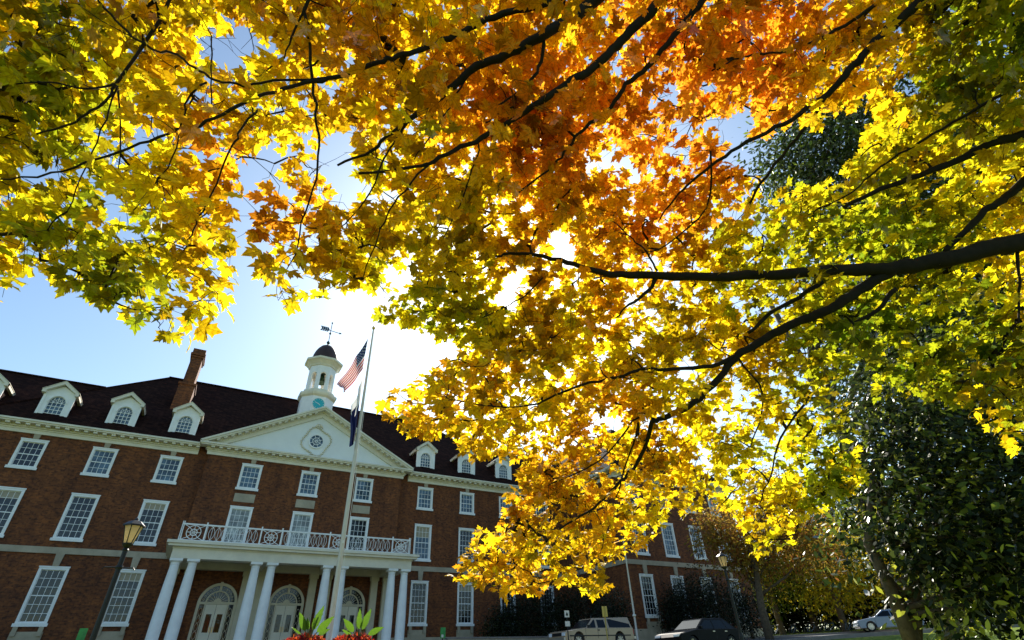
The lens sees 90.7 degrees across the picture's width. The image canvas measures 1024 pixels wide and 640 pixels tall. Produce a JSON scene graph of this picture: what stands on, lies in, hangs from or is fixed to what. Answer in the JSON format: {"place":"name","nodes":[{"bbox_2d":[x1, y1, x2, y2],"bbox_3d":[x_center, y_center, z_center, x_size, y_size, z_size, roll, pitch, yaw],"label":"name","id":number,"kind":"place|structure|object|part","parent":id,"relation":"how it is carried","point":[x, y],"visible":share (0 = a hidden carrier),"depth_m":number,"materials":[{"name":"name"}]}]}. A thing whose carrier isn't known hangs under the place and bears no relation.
{"place":"outdoors","nodes":[
{"label":"outdoors","id":0,"kind":"place"},
{"bbox_2d":[0,0,1023,627],"label":"sky","id":1,"kind":"structure","parent":0,"point":[266,350],"materials":[{"name":"blue"}]},
{"bbox_2d":[771,625,783,635],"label":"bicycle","id":2,"kind":"object","parent":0,"point":[776,631],"visible":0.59,"depth_m":46.01,"materials":[{"name":"metal"}]},
{"bbox_2d":[789,624,799,634],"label":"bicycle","id":3,"kind":"object","parent":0,"point":[794,630],"visible":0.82,"depth_m":47.80,"materials":[{"name":"metal"}]},
{"bbox_2d":[744,633,853,639],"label":"street","id":4,"kind":"structure","parent":0,"point":[780,638],"depth_m":35.60,"materials":[{"name":"grey asphalt"}]},
{"bbox_2d":[548,617,635,639],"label":"car","id":5,"kind":"object","parent":4,"relation":"on","point":[619,628],"visible":0.96,"depth_m":30.52,"materials":[{"name":"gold metal"}]},
{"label":"side window","id":6,"kind":"part","parent":5,"relation":"part of","materials":[{"name":"black glass"}]},
{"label":"side window","id":7,"kind":"part","parent":5,"relation":"part of","materials":[{"name":"black glass"}]},
{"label":"cap window","id":8,"kind":"part","parent":5,"relation":"part of","materials":[{"name":"black glass"}]},
{"bbox_2d":[655,618,739,639],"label":"parked car","id":9,"kind":"object","parent":4,"relation":"on","point":[708,629],"visible":0.96,"depth_m":24.60,"materials":[{"name":"paint"}]},
{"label":"side window","id":10,"kind":"part","parent":9,"relation":"part of","materials":[{"name":"black glass"}]},
{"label":"side window","id":11,"kind":"part","parent":9,"relation":"part of","materials":[{"name":"black glass"}]},
{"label":"side window","id":12,"kind":"part","parent":9,"relation":"part of","materials":[{"name":"black glass"}]},
{"bbox_2d":[852,609,923,631],"bbox_3d":[28.996,23.267,39.217,4.500,1.399,2.020,-12,-35,14],"label":"parked car","id":13,"kind":"object","parent":4,"relation":"on","point":[877,619],"visible":0.44,"depth_m":38.80,"materials":[{"name":"silver metal"}]},
{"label":"side window","id":14,"kind":"part","parent":13,"relation":"part of","materials":[{"name":"black glass"}]},
{"bbox_2d":[804,623,820,633],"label":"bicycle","id":15,"kind":"object","parent":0,"point":[810,628],"visible":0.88,"depth_m":47.21,"materials":[{"name":"metal"}]},
{"bbox_2d":[821,621,840,631],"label":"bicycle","id":16,"kind":"object","parent":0,"point":[828,627],"visible":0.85,"depth_m":46.70,"materials":[{"name":"metal"}]},
{"bbox_2d":[842,621,855,631],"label":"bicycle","id":17,"kind":"object","parent":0,"point":[847,627],"visible":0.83,"depth_m":46.06,"materials":[{"name":"metal"}]},
{"bbox_2d":[773,620,1023,639],"bbox_3d":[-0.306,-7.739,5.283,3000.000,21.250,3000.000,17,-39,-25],"label":"lawn ground","id":18,"kind":"structure","parent":0,"point":[932,636],"depth_m":26.36,"materials":[{"name":"green plant"}]},
{"bbox_2d":[76,628,87,639],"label":"sign","id":19,"kind":"object","parent":18,"relation":"on","point":[82,633],"visible":1,"depth_m":16.63,"materials":[{"name":"green metal"}]},
{"bbox_2d":[89,517,144,639],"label":"street lamp","id":20,"kind":"object","parent":18,"relation":"on","point":[133,529],"visible":1,"depth_m":12.75,"materials":[{"name":"black metal"}]},
{"bbox_2d":[284,632,324,639],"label":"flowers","id":21,"kind":"object","parent":18,"relation":"on","point":[301,637],"visible":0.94,"depth_m":16.30,"materials":[{"name":"plant"}]},
{"bbox_2d":[292,605,333,639],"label":"leafy plant","id":22,"kind":"object","parent":21,"relation":"in","point":[304,623],"visible":0.98,"depth_m":16.54,"materials":[{"name":"green plant"}]},
{"bbox_2d":[325,326,374,639],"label":"flagpole","id":23,"kind":"object","parent":18,"relation":"on","point":[338,571],"visible":0.98,"depth_m":20.58,"materials":[{"name":"metal"}]},
{"bbox_2d":[337,339,367,391],"bbox_3d":[-7.700,2.166,24.110,1.130,3.485,0.725,53,-62,-50],"label":"flag","id":24,"kind":"object","parent":23,"relation":"hanging from","point":[347,379],"visible":1,"depth_m":23.82,"materials":[{"name":"multicoloured fabric"}]},
{"bbox_2d":[349,378,362,446],"bbox_3d":[-7.165,4.008,23.077,0.317,3.635,0.463,-2,-34,-1],"label":"flag","id":25,"kind":"object","parent":23,"relation":"hanging from","point":[354,411],"visible":1,"depth_m":22.92,"materials":[{"name":"blue fabric"}]},
{"bbox_2d":[332,631,373,639],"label":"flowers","id":26,"kind":"object","parent":18,"relation":"on","point":[345,636],"visible":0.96,"depth_m":16.98,"materials":[{"name":"plant"}]},
{"bbox_2d":[343,608,383,637],"bbox_3d":[-5.053,10.520,17.128,1.452,1.328,0.301,17,-39,-25],"label":"leafy plant","id":27,"kind":"object","parent":26,"relation":"in","point":[361,623],"visible":0.98,"depth_m":17.20,"materials":[{"name":"green plant"}]},
{"bbox_2d":[0,322,763,639],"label":"brick hall","id":28,"kind":"structure","parent":18,"relation":"on","point":[233,500],"depth_m":35.87,"materials":[{"name":"brick"}]},
{"bbox_2d":[0,486,26,537],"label":"window","id":29,"kind":"structure","parent":28,"relation":"in","point":[10,497],"depth_m":30.39,"materials":[{"name":"glass"}]},
{"bbox_2d":[4,437,49,469],"bbox_3d":[-30.516,8.467,31.930,1.526,1.920,0.280,17,-39,-25],"label":"window","id":30,"kind":"structure","parent":28,"relation":"in","point":[28,453],"depth_m":31.95,"materials":[{"name":"glass"}]},
{"bbox_2d":[11,566,70,626],"bbox_3d":[-27.012,15.875,29.134,1.570,3.070,0.280,17,-39,-25],"label":"window","id":31,"kind":"structure","parent":28,"relation":"in","point":[37,607],"depth_m":29.10,"materials":[{"name":"paint"}]},
{"bbox_2d":[50,493,100,541],"bbox_3d":[-27.153,12.309,31.569,1.607,2.830,0.280,17,-39,-25],"label":"window","id":32,"kind":"structure","parent":28,"relation":"in","point":[72,526],"depth_m":31.56,"materials":[{"name":"glass"}]},
{"bbox_2d":[80,446,118,477],"bbox_3d":[-27.267,9.432,33.533,1.526,1.920,0.280,17,-39,-25],"label":"window","id":33,"kind":"structure","parent":28,"relation":"in","point":[100,461],"depth_m":33.55,"materials":[{"name":"glass"}]},
{"bbox_2d":[101,569,146,626],"bbox_3d":[-23.667,16.869,30.784,1.570,3.070,0.280,17,-39,-25],"label":"window","id":34,"kind":"structure","parent":28,"relation":"in","point":[121,604],"depth_m":30.80,"materials":[{"name":"paint"}]},
{"bbox_2d":[133,499,169,545],"bbox_3d":[-23.808,13.303,33.218,1.607,2.830,0.280,17,-39,-25],"label":"window","id":35,"kind":"structure","parent":28,"relation":"in","point":[152,513],"depth_m":33.36,"materials":[{"name":"glass"}]},
{"bbox_2d":[150,455,183,484],"bbox_3d":[-23.921,10.427,35.182,1.526,1.920,0.280,17,-39,-25],"label":"window","id":36,"kind":"structure","parent":28,"relation":"in","point":[168,467],"depth_m":35.21,"materials":[{"name":"glass"}]},
{"bbox_2d":[187,582,236,639],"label":"door","id":37,"kind":"structure","parent":28,"relation":"in","point":[215,608],"depth_m":32.10,"materials":[{"name":"beige paint"}]},
{"bbox_2d":[221,505,253,542],"bbox_3d":[-19.101,14.587,34.998,1.607,3.250,0.280,17,-39,-25],"label":"window","id":38,"kind":"structure","parent":28,"relation":"in","point":[238,516],"depth_m":35.35,"materials":[{"name":"paint"}]},
{"bbox_2d":[235,463,263,491],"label":"window","id":39,"kind":"structure","parent":28,"relation":"in","point":[250,474],"depth_m":37.10,"materials":[{"name":"glass"}]},
{"bbox_2d":[262,584,303,639],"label":"door","id":40,"kind":"structure","parent":28,"relation":"in","point":[285,604],"depth_m":33.92,"materials":[{"name":"beige paint"}]},
{"bbox_2d":[286,511,313,546],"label":"window","id":41,"kind":"structure","parent":28,"relation":"in","point":[301,521],"depth_m":37.13,"materials":[{"name":"paint"}]},
{"bbox_2d":[296,470,320,497],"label":"window","id":42,"kind":"structure","parent":28,"relation":"in","point":[309,480],"depth_m":38.90,"materials":[{"name":"glass"}]},
{"bbox_2d":[338,586,364,636],"bbox_3d":[-11.602,20.923,35.628,2.280,3.870,0.167,17,-39,-25],"label":"door","id":43,"kind":"structure","parent":28,"relation":"in","point":[353,598],"depth_m":36.08,"materials":[{"name":"beige paint"}]},
{"bbox_2d":[346,516,369,550],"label":"window","id":44,"kind":"structure","parent":28,"relation":"in","point":[358,526],"depth_m":38.96,"materials":[{"name":"paint"}]},
{"bbox_2d":[352,477,373,502],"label":"window","id":45,"kind":"structure","parent":28,"relation":"in","point":[364,486],"depth_m":40.70,"materials":[{"name":"glass"}]},
{"bbox_2d":[407,580,428,625],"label":"window","id":46,"kind":"structure","parent":28,"relation":"in","point":[419,589],"depth_m":38.91,"materials":[{"name":"paint"}]},
{"bbox_2d":[413,523,431,561],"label":"window","id":47,"kind":"structure","parent":28,"relation":"in","point":[422,533],"depth_m":41.41,"materials":[{"name":"paint"}]},
{"bbox_2d":[416,486,433,510],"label":"window","id":48,"kind":"structure","parent":28,"relation":"in","point":[425,495],"depth_m":43.34,"materials":[{"name":"paint"}]},
{"bbox_2d":[456,582,473,625],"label":"window","id":49,"kind":"structure","parent":28,"relation":"in","point":[465,594],"depth_m":40.58,"materials":[{"name":"paint"}]},
{"bbox_2d":[457,527,474,563],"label":"window","id":50,"kind":"structure","parent":28,"relation":"in","point":[465,536],"depth_m":43.23,"materials":[{"name":"paint"}]},
{"bbox_2d":[459,492,474,515],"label":"window","id":51,"kind":"structure","parent":28,"relation":"in","point":[466,499],"depth_m":45.02,"materials":[{"name":"paint"}]},
{"bbox_2d":[499,496,511,518],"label":"window","id":52,"kind":"structure","parent":28,"relation":"in","point":[501,504],"depth_m":46.79,"materials":[{"name":"paint"}]},
{"bbox_2d":[499,531,513,566],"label":"window","id":53,"kind":"structure","parent":28,"relation":"in","point":[503,551],"depth_m":44.57,"materials":[{"name":"paint"}]},
{"bbox_2d":[500,588,515,623],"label":"window","id":54,"kind":"structure","parent":28,"relation":"in","point":[501,600],"depth_m":42.47,"materials":[{"name":"paint"}]},
{"bbox_2d":[535,503,548,520],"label":"window","id":55,"kind":"structure","parent":28,"relation":"in","point":[540,511],"depth_m":48.43,"materials":[{"name":"glass"}]},
{"bbox_2d":[537,537,550,568],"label":"window","id":56,"kind":"structure","parent":28,"relation":"in","point":[543,566],"depth_m":46.11,"materials":[{"name":"paint"}]},
{"bbox_2d":[540,586,556,624],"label":"window","id":57,"kind":"structure","parent":28,"relation":"in","point":[552,589],"depth_m":44.49,"materials":[{"name":"paint"}]},
{"bbox_2d":[625,483,638,505],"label":"window","id":58,"kind":"structure","parent":28,"relation":"in","point":[627,484],"depth_m":44.41,"materials":[{"name":"paint"}]},
{"bbox_2d":[632,523,650,555],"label":"window","id":59,"kind":"structure","parent":28,"relation":"in","point":[644,552],"depth_m":42.03,"materials":[{"name":"paint"}]},
{"bbox_2d":[639,573,658,617],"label":"window","id":60,"kind":"structure","parent":28,"relation":"in","point":[646,580],"depth_m":39.97,"materials":[{"name":"paint"}]},
{"bbox_2d":[660,522,679,557],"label":"window","id":61,"kind":"structure","parent":28,"relation":"in","point":[668,535],"depth_m":43.78,"materials":[{"name":"paint"}]},
{"bbox_2d":[670,575,691,617],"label":"window","id":62,"kind":"structure","parent":28,"relation":"in","point":[675,578],"depth_m":41.94,"materials":[{"name":"paint"}]},
{"bbox_2d":[681,491,695,513],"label":"window","id":63,"kind":"structure","parent":28,"relation":"in","point":[693,512],"depth_m":46.89,"materials":[{"name":"paint"}]},
{"bbox_2d":[688,525,707,559],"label":"window","id":64,"kind":"structure","parent":28,"relation":"in","point":[691,528],"depth_m":45.17,"materials":[{"name":"paint"}]},
{"bbox_2d":[700,577,716,615],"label":"window","id":65,"kind":"structure","parent":28,"relation":"in","point":[700,577],"depth_m":43.37,"materials":[{"name":"paint"}]},
{"bbox_2d":[707,495,721,516],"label":"window","id":66,"kind":"structure","parent":28,"relation":"in","point":[709,502],"depth_m":48.68,"materials":[{"name":"paint"}]},
{"bbox_2d":[729,579,746,617],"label":"window","id":67,"kind":"structure","parent":28,"relation":"in","point":[731,585],"depth_m":44.89,"materials":[{"name":"paint"}]},
{"bbox_2d":[440,627,445,639],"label":"sign","id":68,"kind":"object","parent":18,"relation":"on","point":[442,632],"visible":1,"depth_m":30.38,"materials":[{"name":"green metal"}]},
{"bbox_2d":[444,636,548,639],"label":"wall","id":69,"kind":"structure","parent":18,"relation":"on","point":[505,638],"depth_m":31.93,"materials":[{"name":"stone"}]},
{"bbox_2d":[475,587,532,636],"bbox_3d":[-0.607,23.116,38.477,4.556,5.010,4.081,17,-39,-25],"label":"evergreen shrub","id":70,"kind":"object","parent":18,"relation":"on","point":[500,628],"visible":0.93,"depth_m":38.31,"materials":[{"name":"green plant"}]},
{"bbox_2d":[0,0,1023,605],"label":"maple tree","id":71,"kind":"object","parent":18,"relation":"on","point":[52,72],"visible":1,"depth_m":4.84,"materials":[{"name":"yellow plant"}]},
{"bbox_2d":[503,575,557,636],"bbox_3d":[1.333,23.072,39.918,4.800,5.858,5.024,-10,-35,11],"label":"evergreen shrub","id":72,"kind":"object","parent":18,"relation":"on","point":[529,610],"visible":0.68,"depth_m":39.27,"materials":[{"name":"green plant"}]},
{"bbox_2d":[522,584,588,635],"bbox_3d":[3.397,23.570,40.110,5.571,5.236,4.901,17,-39,-25],"label":"evergreen shrub","id":73,"kind":"object","parent":18,"relation":"on","point":[552,611],"visible":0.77,"depth_m":39.66,"materials":[{"name":"green plant"}]},
{"bbox_2d":[564,611,569,639],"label":"sign","id":74,"kind":"object","parent":18,"relation":"on","point":[567,622],"visible":1,"depth_m":27.30,"materials":[{"name":"white metal"}]},
{"bbox_2d":[549,571,608,628],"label":"evergreen shrub","id":75,"kind":"object","parent":18,"relation":"on","point":[585,610],"visible":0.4,"depth_m":40.15,"materials":[{"name":"green plant"}]},
{"bbox_2d":[602,606,607,639],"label":"sign","id":76,"kind":"object","parent":18,"relation":"on","point":[604,612],"visible":1,"depth_m":27.52,"materials":[{"name":"yellow metal"}]},
{"bbox_2d":[584,587,641,635],"bbox_3d":[7.176,21.361,36.045,3.439,4.737,4.177,-28,-42,32],"label":"evergreen shrub","id":77,"kind":"object","parent":18,"relation":"on","point":[611,612],"visible":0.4,"depth_m":36.19,"materials":[{"name":"green plant"}]},
{"bbox_2d":[622,538,638,639],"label":"slim pole","id":78,"kind":"object","parent":18,"relation":"on","point":[634,615],"visible":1,"depth_m":28.82,"materials":[{"name":"metal"}]},
{"bbox_2d":[652,574,699,632],"bbox_3d":[12.850,22.703,39.355,4.707,5.196,4.353,17,-39,-25],"label":"evergreen shrub","id":79,"kind":"object","parent":18,"relation":"on","point":[673,623],"visible":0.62,"depth_m":38.89,"materials":[{"name":"green plant"}]},
{"bbox_2d":[666,560,727,626],"bbox_3d":[14.276,21.970,39.114,5.354,6.314,4.872,-1,-34,-3],"label":"evergreen shrub","id":80,"kind":"object","parent":18,"relation":"on","point":[692,590],"visible":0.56,"depth_m":38.72,"materials":[{"name":"green plant"}]},
{"bbox_2d":[688,565,756,638],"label":"evergreen shrub","id":81,"kind":"object","parent":18,"relation":"on","point":[711,610],"visible":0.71,"depth_m":37.40,"materials":[{"name":"green plant"}]},
{"bbox_2d":[716,552,743,639],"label":"street lamp","id":82,"kind":"object","parent":18,"relation":"on","point":[722,558],"visible":1,"depth_m":23.09,"materials":[{"name":"black metal"}]},
{"bbox_2d":[720,577,776,638],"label":"evergreen shrub","id":83,"kind":"object","parent":18,"relation":"on","point":[755,614],"visible":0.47,"depth_m":39.92,"materials":[{"name":"green plant"}]},
{"bbox_2d":[678,460,862,639],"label":"tree","id":84,"kind":"object","parent":18,"relation":"on","point":[723,537],"visible":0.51,"depth_m":34.89,"materials":[{"name":"orange plant"}]},
{"bbox_2d":[735,515,822,634],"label":"background tree","id":85,"kind":"object","parent":18,"relation":"on","point":[772,598],"visible":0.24,"depth_m":56.85,"materials":[{"name":"green plant"}]},
{"bbox_2d":[738,504,875,631],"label":"background tree","id":86,"kind":"object","parent":18,"relation":"on","point":[812,620],"visible":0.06,"depth_m":61.49,"materials":[{"name":"green plant"}]},
{"bbox_2d":[767,513,886,631],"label":"background tree","id":87,"kind":"object","parent":18,"relation":"on","point":[833,596],"visible":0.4,"depth_m":53.45,"materials":[{"name":"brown plant"}]},
{"bbox_2d":[790,466,878,617],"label":"background tree","id":88,"kind":"object","parent":18,"relation":"on","point":[832,514],"visible":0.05,"depth_m":65.70,"materials":[{"name":"green plant"}]},
{"bbox_2d":[744,623,1002,638],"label":"kerb","id":89,"kind":"structure","parent":18,"relation":"on","point":[814,634],"depth_m":39.80,"materials":[{"name":"concrete"}]},
{"bbox_2d":[733,48,1023,639],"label":"tall tree","id":90,"kind":"object","parent":18,"relation":"on","point":[812,172],"visible":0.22,"depth_m":23.64,"materials":[{"name":"green plant"}]},
{"bbox_2d":[834,493,933,623],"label":"background tree","id":91,"kind":"object","parent":18,"relation":"on","point":[878,595],"visible":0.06,"depth_m":54.58,"materials":[{"name":"green plant"}]},
{"bbox_2d":[757,577,1023,632],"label":"hedge","id":92,"kind":"object","parent":18,"relation":"on","point":[798,620],"visible":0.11,"depth_m":63.00,"materials":[{"name":"green plant"}]},
{"bbox_2d":[765,270,1023,639],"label":"magnolia tree","id":93,"kind":"object","parent":18,"relation":"on","point":[985,535],"visible":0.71,"depth_m":11.17,"materials":[{"name":"green plant"}]},
{"bbox_2d":[824,486,965,582],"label":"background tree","id":94,"kind":"object","parent":18,"relation":"on","point":[852,513],"visible":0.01,"depth_m":68.23,"materials":[{"name":"green plant"}]},
{"bbox_2d":[784,624,1018,639],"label":"kerb","id":95,"kind":"structure","parent":18,"relation":"on","point":[854,635],"depth_m":27.83,"materials":[{"name":"concrete"}]},
{"bbox_2d":[856,487,1004,622],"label":"background tree","id":96,"kind":"object","parent":18,"relation":"on","point":[934,545],"visible":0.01,"depth_m":57.42,"materials":[{"name":"green plant"}]}
]}

